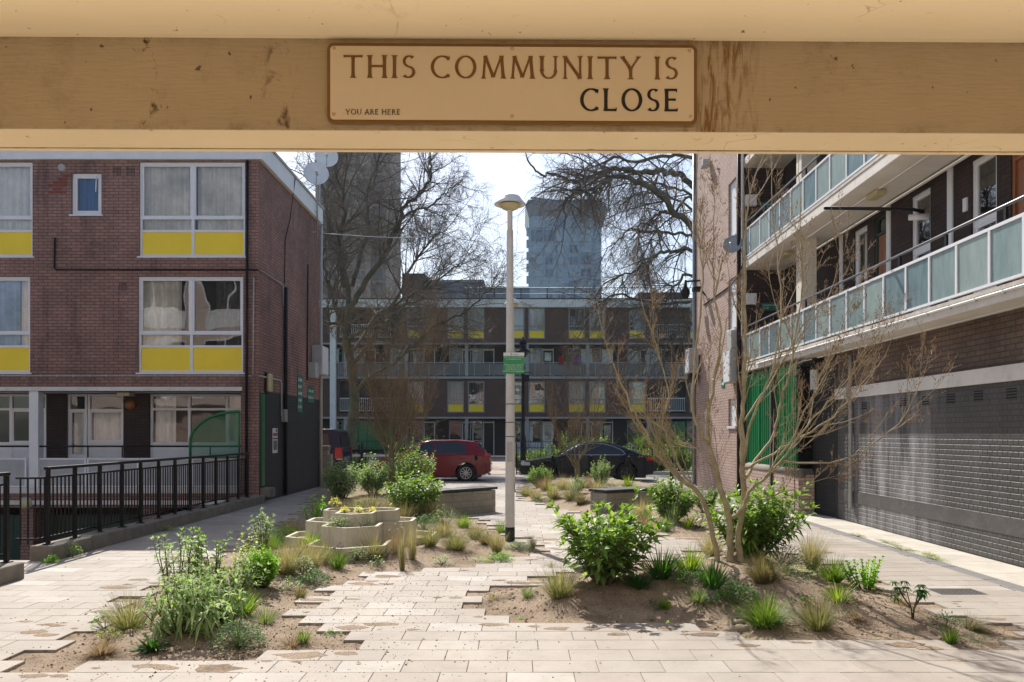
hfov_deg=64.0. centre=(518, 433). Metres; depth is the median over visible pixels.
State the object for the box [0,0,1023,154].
overhead building
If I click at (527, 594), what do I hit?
grass tuft
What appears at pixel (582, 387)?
window
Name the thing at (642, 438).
garden hedge
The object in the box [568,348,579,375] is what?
window
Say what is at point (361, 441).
railing fence
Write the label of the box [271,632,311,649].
grass tuft
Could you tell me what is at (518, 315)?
window
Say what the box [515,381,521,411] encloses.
window
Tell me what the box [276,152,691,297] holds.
sky
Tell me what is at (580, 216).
window
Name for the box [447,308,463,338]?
window
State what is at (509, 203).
street lamp
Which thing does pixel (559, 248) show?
window
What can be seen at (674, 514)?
strap leaved plant
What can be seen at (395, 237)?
overhead cable
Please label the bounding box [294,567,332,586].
ground cover plant
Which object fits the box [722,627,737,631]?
stone
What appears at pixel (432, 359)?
door
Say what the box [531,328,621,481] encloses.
multi stem tree
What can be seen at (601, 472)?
leafy shrub
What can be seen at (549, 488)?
strap leaved plant
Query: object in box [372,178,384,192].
balcony window
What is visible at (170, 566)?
leafy shrub
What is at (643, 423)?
door
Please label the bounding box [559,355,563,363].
laundry
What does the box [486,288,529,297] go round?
office block
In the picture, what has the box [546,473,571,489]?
grass tuft
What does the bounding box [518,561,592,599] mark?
grass tuft
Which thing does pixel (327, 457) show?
brick wall
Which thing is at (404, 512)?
grass tuft
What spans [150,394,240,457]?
window
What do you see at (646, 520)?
grass tuft
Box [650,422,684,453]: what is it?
green door
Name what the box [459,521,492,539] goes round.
grass tuft
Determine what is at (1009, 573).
wall edge paving
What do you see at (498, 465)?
footpath
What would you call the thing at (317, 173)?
satellite dish
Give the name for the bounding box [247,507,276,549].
leafy shrub
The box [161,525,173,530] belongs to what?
weed patch
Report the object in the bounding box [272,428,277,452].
poster
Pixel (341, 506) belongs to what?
grass tuft
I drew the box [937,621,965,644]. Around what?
grass tuft
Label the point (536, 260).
window
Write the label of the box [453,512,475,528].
strap leaved plant
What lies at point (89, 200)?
window
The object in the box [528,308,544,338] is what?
window
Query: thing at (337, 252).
plane tree
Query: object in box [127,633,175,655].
strap leaved plant
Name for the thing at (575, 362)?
laundry
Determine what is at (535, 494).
grass tuft
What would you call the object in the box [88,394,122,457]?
balcony door
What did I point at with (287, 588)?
ground cover plant
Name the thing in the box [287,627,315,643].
grass tuft
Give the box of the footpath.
[367,457,518,473]
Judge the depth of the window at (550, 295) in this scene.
189.86 m
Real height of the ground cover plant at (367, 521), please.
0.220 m
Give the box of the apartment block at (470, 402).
[323,273,691,455]
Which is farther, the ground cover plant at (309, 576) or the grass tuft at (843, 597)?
the ground cover plant at (309, 576)
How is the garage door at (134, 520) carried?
in the apartment building at (160, 304)
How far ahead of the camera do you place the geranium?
8.76 m
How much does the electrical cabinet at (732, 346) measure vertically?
1.350 m
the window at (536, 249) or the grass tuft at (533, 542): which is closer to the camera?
the grass tuft at (533, 542)
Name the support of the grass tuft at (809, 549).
on the planting soil at (901, 617)
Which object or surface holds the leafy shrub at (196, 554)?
on the planting soil at (901, 617)
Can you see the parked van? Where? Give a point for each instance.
(337, 441)
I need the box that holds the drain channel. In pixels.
[787,516,1023,591]
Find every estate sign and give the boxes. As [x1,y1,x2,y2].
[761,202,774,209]
[761,303,779,309]
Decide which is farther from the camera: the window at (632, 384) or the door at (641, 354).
the door at (641, 354)
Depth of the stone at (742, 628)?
6.87 m
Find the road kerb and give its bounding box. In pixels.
[319,471,702,487]
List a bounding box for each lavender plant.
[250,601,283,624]
[656,512,675,531]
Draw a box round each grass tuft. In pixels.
[70,629,128,660]
[84,587,163,630]
[252,531,288,548]
[266,541,314,574]
[267,545,300,558]
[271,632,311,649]
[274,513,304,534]
[282,535,319,562]
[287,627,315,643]
[289,583,310,597]
[290,539,329,570]
[308,538,337,562]
[327,499,354,512]
[341,494,373,507]
[343,488,387,507]
[354,512,398,561]
[376,493,393,507]
[380,519,410,553]
[390,496,419,517]
[392,526,413,570]
[399,517,426,559]
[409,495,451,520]
[414,524,446,546]
[429,514,463,536]
[435,524,484,550]
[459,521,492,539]
[472,530,495,544]
[481,527,508,553]
[485,592,503,601]
[493,518,504,532]
[517,481,536,496]
[517,584,539,597]
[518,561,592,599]
[524,536,537,549]
[525,487,545,499]
[534,472,550,490]
[540,483,563,498]
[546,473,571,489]
[555,483,587,500]
[567,473,587,492]
[569,489,589,504]
[579,470,597,487]
[587,478,605,488]
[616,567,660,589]
[625,494,656,519]
[635,506,661,527]
[654,592,675,609]
[664,526,717,571]
[679,581,719,605]
[686,528,725,556]
[725,586,803,630]
[726,545,799,584]
[777,588,852,631]
[792,530,840,569]
[808,551,860,582]
[818,578,867,603]
[833,605,871,625]
[885,591,919,606]
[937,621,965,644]
[959,610,998,635]
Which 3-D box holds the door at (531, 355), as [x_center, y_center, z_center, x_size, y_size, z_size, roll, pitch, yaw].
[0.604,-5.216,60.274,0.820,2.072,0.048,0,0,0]
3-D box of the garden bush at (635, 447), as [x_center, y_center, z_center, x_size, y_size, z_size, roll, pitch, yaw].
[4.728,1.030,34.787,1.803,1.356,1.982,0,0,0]
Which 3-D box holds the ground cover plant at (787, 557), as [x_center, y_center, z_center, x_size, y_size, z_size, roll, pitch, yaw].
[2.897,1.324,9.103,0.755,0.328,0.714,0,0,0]
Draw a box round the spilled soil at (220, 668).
[17,527,1005,677]
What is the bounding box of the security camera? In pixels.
[681,280,699,298]
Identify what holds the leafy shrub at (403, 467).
on the planting soil at (901, 617)
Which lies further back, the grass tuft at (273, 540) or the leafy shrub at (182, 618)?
the grass tuft at (273, 540)
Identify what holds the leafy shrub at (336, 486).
on the planting soil at (901, 617)
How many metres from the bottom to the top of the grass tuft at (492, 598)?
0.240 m
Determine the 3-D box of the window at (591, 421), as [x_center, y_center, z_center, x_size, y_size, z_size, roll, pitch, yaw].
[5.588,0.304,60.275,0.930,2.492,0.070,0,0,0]
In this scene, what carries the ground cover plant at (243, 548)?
on the planting soil at (901, 617)
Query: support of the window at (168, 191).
in the apartment building at (160, 304)
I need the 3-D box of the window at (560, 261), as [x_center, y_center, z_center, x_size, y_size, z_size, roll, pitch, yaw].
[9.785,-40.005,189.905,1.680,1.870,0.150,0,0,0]
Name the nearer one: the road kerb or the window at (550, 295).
the road kerb
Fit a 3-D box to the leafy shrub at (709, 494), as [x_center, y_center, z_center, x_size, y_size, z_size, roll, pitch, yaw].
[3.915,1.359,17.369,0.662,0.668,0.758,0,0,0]
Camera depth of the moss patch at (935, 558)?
10.75 m
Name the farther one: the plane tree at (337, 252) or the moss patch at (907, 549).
the plane tree at (337, 252)
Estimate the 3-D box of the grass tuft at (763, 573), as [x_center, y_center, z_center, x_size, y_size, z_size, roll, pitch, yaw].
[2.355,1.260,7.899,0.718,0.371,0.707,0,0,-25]
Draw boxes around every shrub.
[132,572,236,643]
[147,533,205,613]
[174,561,247,626]
[175,525,211,586]
[189,527,232,585]
[192,550,270,595]
[241,544,280,587]
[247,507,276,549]
[299,494,326,521]
[321,459,365,499]
[351,451,394,494]
[379,465,446,517]
[384,444,436,487]
[526,463,553,486]
[544,485,670,586]
[586,456,613,485]
[643,477,698,521]
[689,482,718,511]
[691,477,819,557]
[888,581,930,619]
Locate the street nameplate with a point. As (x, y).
(495, 84)
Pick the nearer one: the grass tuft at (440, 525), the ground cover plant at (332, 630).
the ground cover plant at (332, 630)
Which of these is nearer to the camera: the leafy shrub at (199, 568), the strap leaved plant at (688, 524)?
the leafy shrub at (199, 568)
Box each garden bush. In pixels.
[351,453,376,469]
[515,447,538,469]
[529,443,556,457]
[553,445,569,454]
[625,442,646,462]
[635,444,674,469]
[662,445,691,469]
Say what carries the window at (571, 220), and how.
in the blue tower block at (532, 224)
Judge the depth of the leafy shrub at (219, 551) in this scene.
8.09 m
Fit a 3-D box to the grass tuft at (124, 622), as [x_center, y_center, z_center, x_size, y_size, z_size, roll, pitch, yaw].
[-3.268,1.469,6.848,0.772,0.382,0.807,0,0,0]
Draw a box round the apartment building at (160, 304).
[0,151,323,559]
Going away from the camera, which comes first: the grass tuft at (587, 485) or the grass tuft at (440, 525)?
the grass tuft at (440, 525)
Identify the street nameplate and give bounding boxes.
[327,43,696,125]
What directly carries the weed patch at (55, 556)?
on the paving at (38, 592)
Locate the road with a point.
(658, 476)
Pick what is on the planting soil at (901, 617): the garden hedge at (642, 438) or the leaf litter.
the leaf litter
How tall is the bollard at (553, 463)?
0.950 m
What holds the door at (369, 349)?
in the apartment block at (470, 402)
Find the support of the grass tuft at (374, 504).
on the planting soil at (901, 617)
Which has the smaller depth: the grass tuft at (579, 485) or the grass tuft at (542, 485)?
the grass tuft at (579, 485)
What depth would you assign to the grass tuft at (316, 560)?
9.59 m
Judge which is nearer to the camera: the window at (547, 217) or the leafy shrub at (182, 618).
the leafy shrub at (182, 618)
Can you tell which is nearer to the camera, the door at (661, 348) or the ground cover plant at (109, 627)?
the ground cover plant at (109, 627)
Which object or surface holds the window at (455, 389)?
in the apartment block at (470, 402)
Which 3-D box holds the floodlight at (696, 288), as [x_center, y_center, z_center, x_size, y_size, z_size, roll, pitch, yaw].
[5.507,-4.329,25.000,0.414,0.282,0.300,0,0,0]
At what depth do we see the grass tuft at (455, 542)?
11.21 m
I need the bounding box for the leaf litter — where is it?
[59,521,939,675]
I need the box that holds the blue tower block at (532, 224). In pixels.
[525,197,607,297]
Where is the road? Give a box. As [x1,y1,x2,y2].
[345,475,695,485]
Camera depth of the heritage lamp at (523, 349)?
33.53 m
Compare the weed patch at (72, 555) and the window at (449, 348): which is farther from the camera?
the window at (449, 348)
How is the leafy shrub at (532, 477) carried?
on the planting soil at (901, 617)
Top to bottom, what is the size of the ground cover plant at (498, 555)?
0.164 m
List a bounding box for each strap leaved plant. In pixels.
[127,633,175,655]
[207,581,254,623]
[235,584,269,615]
[288,518,323,544]
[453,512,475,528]
[545,481,554,495]
[619,477,638,486]
[638,543,687,580]
[666,501,682,525]
[678,510,697,528]
[694,556,735,590]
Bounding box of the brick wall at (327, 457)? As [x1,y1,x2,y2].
[323,446,332,485]
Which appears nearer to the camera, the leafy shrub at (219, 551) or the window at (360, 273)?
the leafy shrub at (219, 551)
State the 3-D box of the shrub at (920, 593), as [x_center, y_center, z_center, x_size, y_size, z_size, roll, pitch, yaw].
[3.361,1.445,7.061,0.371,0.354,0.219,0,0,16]
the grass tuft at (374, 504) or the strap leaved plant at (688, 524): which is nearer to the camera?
the strap leaved plant at (688, 524)
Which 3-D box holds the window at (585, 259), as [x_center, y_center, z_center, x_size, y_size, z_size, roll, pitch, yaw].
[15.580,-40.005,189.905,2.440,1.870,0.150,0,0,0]
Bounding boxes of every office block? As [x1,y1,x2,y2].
[429,280,486,297]
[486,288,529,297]
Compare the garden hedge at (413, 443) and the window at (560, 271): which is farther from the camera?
the window at (560, 271)
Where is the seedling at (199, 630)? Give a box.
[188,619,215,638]
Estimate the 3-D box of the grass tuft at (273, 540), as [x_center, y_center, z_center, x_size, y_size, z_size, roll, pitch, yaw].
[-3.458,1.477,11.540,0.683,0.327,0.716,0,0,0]
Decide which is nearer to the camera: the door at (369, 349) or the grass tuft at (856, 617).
the grass tuft at (856, 617)
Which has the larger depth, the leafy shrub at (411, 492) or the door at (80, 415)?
the door at (80, 415)
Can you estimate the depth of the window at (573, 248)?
189.86 m
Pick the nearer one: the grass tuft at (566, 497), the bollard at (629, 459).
the grass tuft at (566, 497)
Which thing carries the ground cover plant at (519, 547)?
on the planting soil at (901, 617)
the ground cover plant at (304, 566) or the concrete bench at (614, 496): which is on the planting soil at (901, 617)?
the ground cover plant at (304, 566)
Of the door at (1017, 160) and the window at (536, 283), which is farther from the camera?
the window at (536, 283)
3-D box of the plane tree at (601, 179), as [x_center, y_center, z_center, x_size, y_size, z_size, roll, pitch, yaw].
[5.352,-7.726,39.595,10.601,18.959,17.516,0,0,21]
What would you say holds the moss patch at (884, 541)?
on the wall edge paving at (1009, 573)
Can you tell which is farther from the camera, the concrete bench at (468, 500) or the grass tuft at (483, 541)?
the concrete bench at (468, 500)
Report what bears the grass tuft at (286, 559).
on the planting soil at (901, 617)
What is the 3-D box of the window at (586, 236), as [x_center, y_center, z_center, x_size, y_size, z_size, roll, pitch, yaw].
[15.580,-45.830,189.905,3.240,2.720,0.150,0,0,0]
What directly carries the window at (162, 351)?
in the apartment building at (160, 304)
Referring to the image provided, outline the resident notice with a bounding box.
[502,353,523,373]
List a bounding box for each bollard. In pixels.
[474,455,477,480]
[551,455,554,479]
[590,456,593,474]
[627,456,631,479]
[670,456,673,482]
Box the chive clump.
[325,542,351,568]
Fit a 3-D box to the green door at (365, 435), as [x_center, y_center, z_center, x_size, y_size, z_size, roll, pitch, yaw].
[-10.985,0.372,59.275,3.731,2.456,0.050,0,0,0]
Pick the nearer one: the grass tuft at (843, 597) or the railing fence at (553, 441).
the grass tuft at (843, 597)
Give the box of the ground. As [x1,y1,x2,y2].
[484,456,835,667]
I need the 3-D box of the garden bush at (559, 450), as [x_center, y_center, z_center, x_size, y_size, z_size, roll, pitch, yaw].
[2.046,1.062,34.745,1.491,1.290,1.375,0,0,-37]
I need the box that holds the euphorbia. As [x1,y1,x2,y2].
[328,496,341,507]
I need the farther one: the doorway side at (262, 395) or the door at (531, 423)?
the door at (531, 423)
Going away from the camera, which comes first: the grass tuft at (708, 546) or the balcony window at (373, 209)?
the grass tuft at (708, 546)
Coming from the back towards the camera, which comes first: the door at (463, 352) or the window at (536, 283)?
the window at (536, 283)
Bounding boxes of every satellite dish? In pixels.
[304,162,328,236]
[315,152,337,224]
[723,235,741,252]
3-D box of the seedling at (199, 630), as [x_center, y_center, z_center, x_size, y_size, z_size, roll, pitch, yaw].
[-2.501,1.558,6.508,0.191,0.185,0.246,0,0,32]
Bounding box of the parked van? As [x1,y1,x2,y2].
[323,429,353,471]
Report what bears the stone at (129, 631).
on the planting soil at (901, 617)
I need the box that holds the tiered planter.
[285,507,436,560]
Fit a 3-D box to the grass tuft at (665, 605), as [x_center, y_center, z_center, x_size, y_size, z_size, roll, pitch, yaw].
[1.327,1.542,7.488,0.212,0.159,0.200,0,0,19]
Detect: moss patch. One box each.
[874,538,904,546]
[884,543,920,552]
[920,554,950,562]
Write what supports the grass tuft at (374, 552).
on the planting soil at (901, 617)
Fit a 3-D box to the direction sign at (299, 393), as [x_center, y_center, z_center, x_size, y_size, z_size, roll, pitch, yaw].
[-6.199,-1.125,23.200,0.014,1.050,0.500,0,0,0]
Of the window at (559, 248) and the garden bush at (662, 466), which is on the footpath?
the garden bush at (662, 466)
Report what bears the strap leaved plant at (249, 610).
on the planting soil at (901, 617)
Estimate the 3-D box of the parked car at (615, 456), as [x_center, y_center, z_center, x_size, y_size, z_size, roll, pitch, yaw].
[2.338,0.995,28.900,4.680,1.450,2.030,0,0,0]
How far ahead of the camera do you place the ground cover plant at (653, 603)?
7.45 m
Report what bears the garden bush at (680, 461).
on the footpath
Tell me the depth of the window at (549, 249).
189.86 m
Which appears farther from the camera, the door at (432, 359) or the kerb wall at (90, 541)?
the door at (432, 359)
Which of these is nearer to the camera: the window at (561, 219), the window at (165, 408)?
the window at (165, 408)
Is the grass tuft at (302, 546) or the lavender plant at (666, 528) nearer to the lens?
the grass tuft at (302, 546)
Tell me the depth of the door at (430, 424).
60.27 m
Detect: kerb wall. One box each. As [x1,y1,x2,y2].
[0,562,23,585]
[30,495,264,560]
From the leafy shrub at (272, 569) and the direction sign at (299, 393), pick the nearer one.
the leafy shrub at (272, 569)
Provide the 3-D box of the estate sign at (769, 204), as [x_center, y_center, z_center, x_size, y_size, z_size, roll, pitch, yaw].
[6.395,-5.775,20.828,0.490,0.190,0.020,0,0,0]
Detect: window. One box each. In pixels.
[0,163,33,257]
[0,277,31,373]
[0,394,45,476]
[69,174,102,215]
[136,277,244,373]
[137,163,245,257]
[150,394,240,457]
[337,348,342,375]
[356,271,364,278]
[372,152,384,161]
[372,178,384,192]
[372,209,384,222]
[372,255,383,267]
[372,269,384,283]
[372,285,384,297]
[373,163,384,176]
[407,308,423,338]
[407,381,423,411]
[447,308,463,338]
[447,381,463,411]
[449,348,461,375]
[449,421,461,439]
[468,308,483,338]
[468,381,483,411]
[470,348,482,375]
[470,421,482,445]
[514,308,523,338]
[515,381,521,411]
[515,421,520,453]
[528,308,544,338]
[528,381,544,411]
[529,348,541,375]
[529,421,541,453]
[531,216,542,227]
[531,230,542,241]
[533,245,540,252]
[533,257,540,264]
[533,269,540,276]
[533,281,540,288]
[533,293,540,297]
[544,216,554,227]
[544,230,554,241]
[545,245,552,252]
[546,257,552,264]
[546,269,552,276]
[546,281,552,288]
[546,293,552,297]
[556,216,566,227]
[556,230,566,241]
[558,245,564,252]
[558,257,564,264]
[558,269,564,276]
[558,281,564,288]
[568,216,578,227]
[568,230,578,241]
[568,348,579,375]
[568,421,579,445]
[569,257,577,264]
[569,281,577,288]
[569,308,584,338]
[569,381,584,411]
[570,245,577,252]
[570,269,577,276]
[579,230,592,241]
[580,216,592,227]
[581,245,590,252]
[581,257,590,264]
[581,269,590,276]
[581,281,590,288]
[589,308,605,338]
[589,348,600,375]
[589,381,605,411]
[589,421,600,439]
[627,348,639,375]
[627,421,639,447]
[629,309,645,338]
[629,381,645,411]
[686,421,691,453]
[690,383,691,411]
[856,226,866,328]
[913,188,929,311]
[973,155,996,293]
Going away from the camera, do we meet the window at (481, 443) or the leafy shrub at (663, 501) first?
the leafy shrub at (663, 501)
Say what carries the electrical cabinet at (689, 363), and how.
attached to the gallery building at (946, 232)
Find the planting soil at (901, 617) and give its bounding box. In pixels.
[7,476,1023,672]
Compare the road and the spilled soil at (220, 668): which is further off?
the road
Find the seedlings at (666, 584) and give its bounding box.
[118,479,1010,642]
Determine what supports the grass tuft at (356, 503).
on the planting soil at (901, 617)
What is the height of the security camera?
0.600 m
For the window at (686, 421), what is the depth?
60.24 m
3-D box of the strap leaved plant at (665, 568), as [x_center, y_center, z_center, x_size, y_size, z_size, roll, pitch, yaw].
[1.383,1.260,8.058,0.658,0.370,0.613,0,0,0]
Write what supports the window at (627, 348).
in the apartment block at (470, 402)
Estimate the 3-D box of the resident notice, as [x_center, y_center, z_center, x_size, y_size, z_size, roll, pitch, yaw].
[-0.078,-1.073,12.503,0.348,0.322,0.009,0,0,0]
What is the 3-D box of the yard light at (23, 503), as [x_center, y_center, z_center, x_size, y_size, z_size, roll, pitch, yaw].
[-11.752,1.670,19.490,0.320,0.320,0.130,0,0,0]
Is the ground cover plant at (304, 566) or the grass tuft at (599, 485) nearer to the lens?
the ground cover plant at (304, 566)
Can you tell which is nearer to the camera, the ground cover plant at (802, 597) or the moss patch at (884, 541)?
the ground cover plant at (802, 597)
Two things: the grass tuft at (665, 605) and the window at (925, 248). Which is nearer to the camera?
the grass tuft at (665, 605)
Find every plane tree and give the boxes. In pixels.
[286,152,542,464]
[493,153,691,428]
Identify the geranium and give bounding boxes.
[841,555,885,590]
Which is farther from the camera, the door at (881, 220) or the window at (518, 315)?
the window at (518, 315)
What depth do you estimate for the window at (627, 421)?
60.24 m
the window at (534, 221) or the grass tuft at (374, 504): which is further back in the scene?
the window at (534, 221)
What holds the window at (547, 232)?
in the blue tower block at (532, 224)
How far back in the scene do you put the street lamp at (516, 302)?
23.29 m
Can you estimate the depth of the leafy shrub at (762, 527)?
9.14 m
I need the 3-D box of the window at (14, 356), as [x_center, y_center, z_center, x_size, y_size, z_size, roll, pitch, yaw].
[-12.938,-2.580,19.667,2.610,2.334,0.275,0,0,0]
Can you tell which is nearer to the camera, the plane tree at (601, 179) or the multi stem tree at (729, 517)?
the multi stem tree at (729, 517)
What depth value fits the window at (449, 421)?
60.24 m
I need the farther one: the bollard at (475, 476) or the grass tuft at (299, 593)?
the bollard at (475, 476)
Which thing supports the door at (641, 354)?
in the apartment block at (470, 402)
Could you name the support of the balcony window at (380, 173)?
in the concrete tower block at (377, 273)
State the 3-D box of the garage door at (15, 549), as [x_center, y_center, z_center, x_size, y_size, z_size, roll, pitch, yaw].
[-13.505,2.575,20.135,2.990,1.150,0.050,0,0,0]
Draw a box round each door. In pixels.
[0,515,20,559]
[51,515,138,540]
[68,394,87,457]
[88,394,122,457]
[341,422,392,453]
[365,349,375,375]
[403,349,413,375]
[403,422,413,447]
[424,348,434,375]
[424,421,434,440]
[462,348,472,375]
[462,421,472,440]
[483,348,493,375]
[483,421,493,454]
[524,349,532,363]
[529,422,532,454]
[542,348,553,375]
[542,421,553,454]
[581,348,591,375]
[581,421,591,440]
[602,348,612,375]
[602,421,612,442]
[640,349,650,375]
[640,421,645,436]
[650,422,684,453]
[661,348,671,375]
[876,213,885,322]
[1012,155,1023,281]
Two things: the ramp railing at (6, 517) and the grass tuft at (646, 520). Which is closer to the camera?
the ramp railing at (6, 517)
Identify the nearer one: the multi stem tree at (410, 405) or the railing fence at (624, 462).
the multi stem tree at (410, 405)
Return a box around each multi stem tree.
[324,259,460,492]
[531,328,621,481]
[580,154,961,562]
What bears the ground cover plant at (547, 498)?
on the planting soil at (901, 617)
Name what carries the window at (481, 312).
in the apartment block at (470, 402)
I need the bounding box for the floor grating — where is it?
[926,588,987,594]
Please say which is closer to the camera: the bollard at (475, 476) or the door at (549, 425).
the bollard at (475, 476)
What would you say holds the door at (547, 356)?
in the apartment block at (470, 402)
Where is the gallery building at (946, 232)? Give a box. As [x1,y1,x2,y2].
[692,154,1023,567]
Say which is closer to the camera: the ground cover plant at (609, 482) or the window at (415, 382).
the ground cover plant at (609, 482)
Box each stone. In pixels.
[124,629,135,633]
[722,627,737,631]
[730,624,749,632]
[732,619,744,624]
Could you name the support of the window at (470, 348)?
in the apartment block at (470, 402)
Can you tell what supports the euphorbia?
on the tiered planter
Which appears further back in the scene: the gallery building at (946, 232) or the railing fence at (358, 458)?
the railing fence at (358, 458)
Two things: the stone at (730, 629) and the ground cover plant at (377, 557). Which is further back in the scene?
the ground cover plant at (377, 557)
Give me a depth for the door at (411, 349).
60.27 m
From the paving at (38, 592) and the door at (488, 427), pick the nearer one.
the paving at (38, 592)
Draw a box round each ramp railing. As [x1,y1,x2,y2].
[0,472,13,562]
[15,453,249,544]
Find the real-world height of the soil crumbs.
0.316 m
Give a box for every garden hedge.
[394,432,443,452]
[545,430,618,448]
[624,430,690,455]
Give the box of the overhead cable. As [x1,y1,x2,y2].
[321,208,500,237]
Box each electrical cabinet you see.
[308,345,327,377]
[685,348,698,382]
[723,330,736,383]
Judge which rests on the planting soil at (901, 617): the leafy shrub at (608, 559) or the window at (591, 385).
the leafy shrub at (608, 559)
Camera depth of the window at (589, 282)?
189.86 m
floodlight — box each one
[692,286,705,295]
[701,159,709,168]
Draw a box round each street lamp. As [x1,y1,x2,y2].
[494,194,525,541]
[504,299,520,475]
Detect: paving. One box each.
[0,477,1023,681]
[789,514,1023,586]
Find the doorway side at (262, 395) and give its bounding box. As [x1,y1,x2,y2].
[261,394,264,485]
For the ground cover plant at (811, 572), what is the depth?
8.01 m
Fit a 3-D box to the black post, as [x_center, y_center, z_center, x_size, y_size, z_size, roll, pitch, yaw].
[-6.336,1.040,33.000,0.100,1.320,0.095,0,0,0]
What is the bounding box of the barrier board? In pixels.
[352,449,398,456]
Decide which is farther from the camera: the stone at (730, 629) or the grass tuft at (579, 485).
the grass tuft at (579, 485)
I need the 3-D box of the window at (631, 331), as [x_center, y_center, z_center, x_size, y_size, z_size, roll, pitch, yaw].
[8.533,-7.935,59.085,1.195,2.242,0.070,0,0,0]
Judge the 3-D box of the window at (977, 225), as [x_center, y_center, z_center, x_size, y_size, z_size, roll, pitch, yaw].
[6.815,-2.901,11.904,0.070,2.307,0.656,0,0,0]
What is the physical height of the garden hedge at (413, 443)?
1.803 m
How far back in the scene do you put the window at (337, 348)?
60.24 m
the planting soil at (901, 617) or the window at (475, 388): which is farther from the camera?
the window at (475, 388)
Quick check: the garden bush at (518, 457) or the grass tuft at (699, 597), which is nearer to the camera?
the grass tuft at (699, 597)
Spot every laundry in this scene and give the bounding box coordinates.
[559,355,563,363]
[573,355,580,364]
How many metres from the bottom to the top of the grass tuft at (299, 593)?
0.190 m
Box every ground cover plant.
[88,604,117,630]
[94,626,123,641]
[209,614,268,653]
[231,525,261,566]
[262,525,297,541]
[268,575,303,590]
[286,552,314,575]
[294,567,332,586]
[322,514,355,527]
[322,628,342,637]
[344,546,368,561]
[357,514,375,526]
[369,555,384,566]
[413,512,439,530]
[431,505,460,525]
[431,554,452,565]
[481,551,514,562]
[503,539,535,551]
[532,496,553,502]
[601,476,619,487]
[646,599,663,610]
[661,564,703,586]
[686,515,716,528]
[712,578,760,608]
[753,542,813,567]
[774,560,820,580]
[791,595,814,600]
[928,609,966,626]
[958,630,994,645]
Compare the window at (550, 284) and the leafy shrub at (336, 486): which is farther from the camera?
the window at (550, 284)
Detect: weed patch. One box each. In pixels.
[38,557,59,563]
[46,554,59,561]
[64,540,81,556]
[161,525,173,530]
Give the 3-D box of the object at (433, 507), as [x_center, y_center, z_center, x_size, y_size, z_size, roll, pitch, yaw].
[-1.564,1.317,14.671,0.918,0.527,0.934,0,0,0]
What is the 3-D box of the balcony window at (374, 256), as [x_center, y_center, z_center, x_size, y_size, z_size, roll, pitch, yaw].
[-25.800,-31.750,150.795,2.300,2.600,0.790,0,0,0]
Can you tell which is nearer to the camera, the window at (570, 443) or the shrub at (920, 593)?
the shrub at (920, 593)
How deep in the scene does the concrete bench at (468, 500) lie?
16.71 m
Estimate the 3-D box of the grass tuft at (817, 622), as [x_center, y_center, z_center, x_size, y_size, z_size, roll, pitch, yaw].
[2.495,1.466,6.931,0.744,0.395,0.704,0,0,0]
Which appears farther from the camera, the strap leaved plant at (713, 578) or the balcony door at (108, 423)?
the balcony door at (108, 423)
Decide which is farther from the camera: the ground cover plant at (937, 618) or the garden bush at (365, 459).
the garden bush at (365, 459)
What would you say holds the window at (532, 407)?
in the apartment block at (470, 402)
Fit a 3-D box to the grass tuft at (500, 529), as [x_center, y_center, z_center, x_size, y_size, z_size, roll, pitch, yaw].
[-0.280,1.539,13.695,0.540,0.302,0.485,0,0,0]
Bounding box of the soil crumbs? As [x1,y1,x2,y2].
[0,476,1007,681]
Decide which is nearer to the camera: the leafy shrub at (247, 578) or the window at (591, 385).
the leafy shrub at (247, 578)
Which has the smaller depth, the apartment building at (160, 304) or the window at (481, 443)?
the apartment building at (160, 304)
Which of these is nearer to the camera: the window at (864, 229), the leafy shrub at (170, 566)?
the leafy shrub at (170, 566)
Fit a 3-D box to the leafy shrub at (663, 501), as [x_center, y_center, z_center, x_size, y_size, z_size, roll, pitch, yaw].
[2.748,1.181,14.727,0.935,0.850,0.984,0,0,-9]
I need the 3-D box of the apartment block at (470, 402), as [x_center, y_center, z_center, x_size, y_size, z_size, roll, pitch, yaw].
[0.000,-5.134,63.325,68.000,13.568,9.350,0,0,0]
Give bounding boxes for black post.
[360,443,362,471]
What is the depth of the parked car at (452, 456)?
28.20 m
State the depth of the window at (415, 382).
59.16 m
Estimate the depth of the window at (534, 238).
189.86 m
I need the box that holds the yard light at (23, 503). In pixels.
[21,497,32,509]
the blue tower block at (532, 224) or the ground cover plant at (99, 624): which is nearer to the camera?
the ground cover plant at (99, 624)
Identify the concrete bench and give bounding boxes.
[424,486,497,515]
[589,486,657,511]
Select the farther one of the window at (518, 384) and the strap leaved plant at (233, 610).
the window at (518, 384)
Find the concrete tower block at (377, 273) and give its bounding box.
[315,152,400,297]
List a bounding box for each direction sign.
[297,374,302,411]
[308,386,313,402]
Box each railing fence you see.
[349,445,406,470]
[356,438,477,457]
[516,443,691,474]
[526,438,691,457]
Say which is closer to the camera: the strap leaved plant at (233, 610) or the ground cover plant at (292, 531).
the strap leaved plant at (233, 610)
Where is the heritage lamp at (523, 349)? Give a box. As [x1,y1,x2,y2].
[515,337,531,462]
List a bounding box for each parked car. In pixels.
[367,439,491,480]
[519,441,654,479]
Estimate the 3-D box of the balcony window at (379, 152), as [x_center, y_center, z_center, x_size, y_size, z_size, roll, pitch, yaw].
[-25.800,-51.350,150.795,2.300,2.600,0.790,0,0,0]

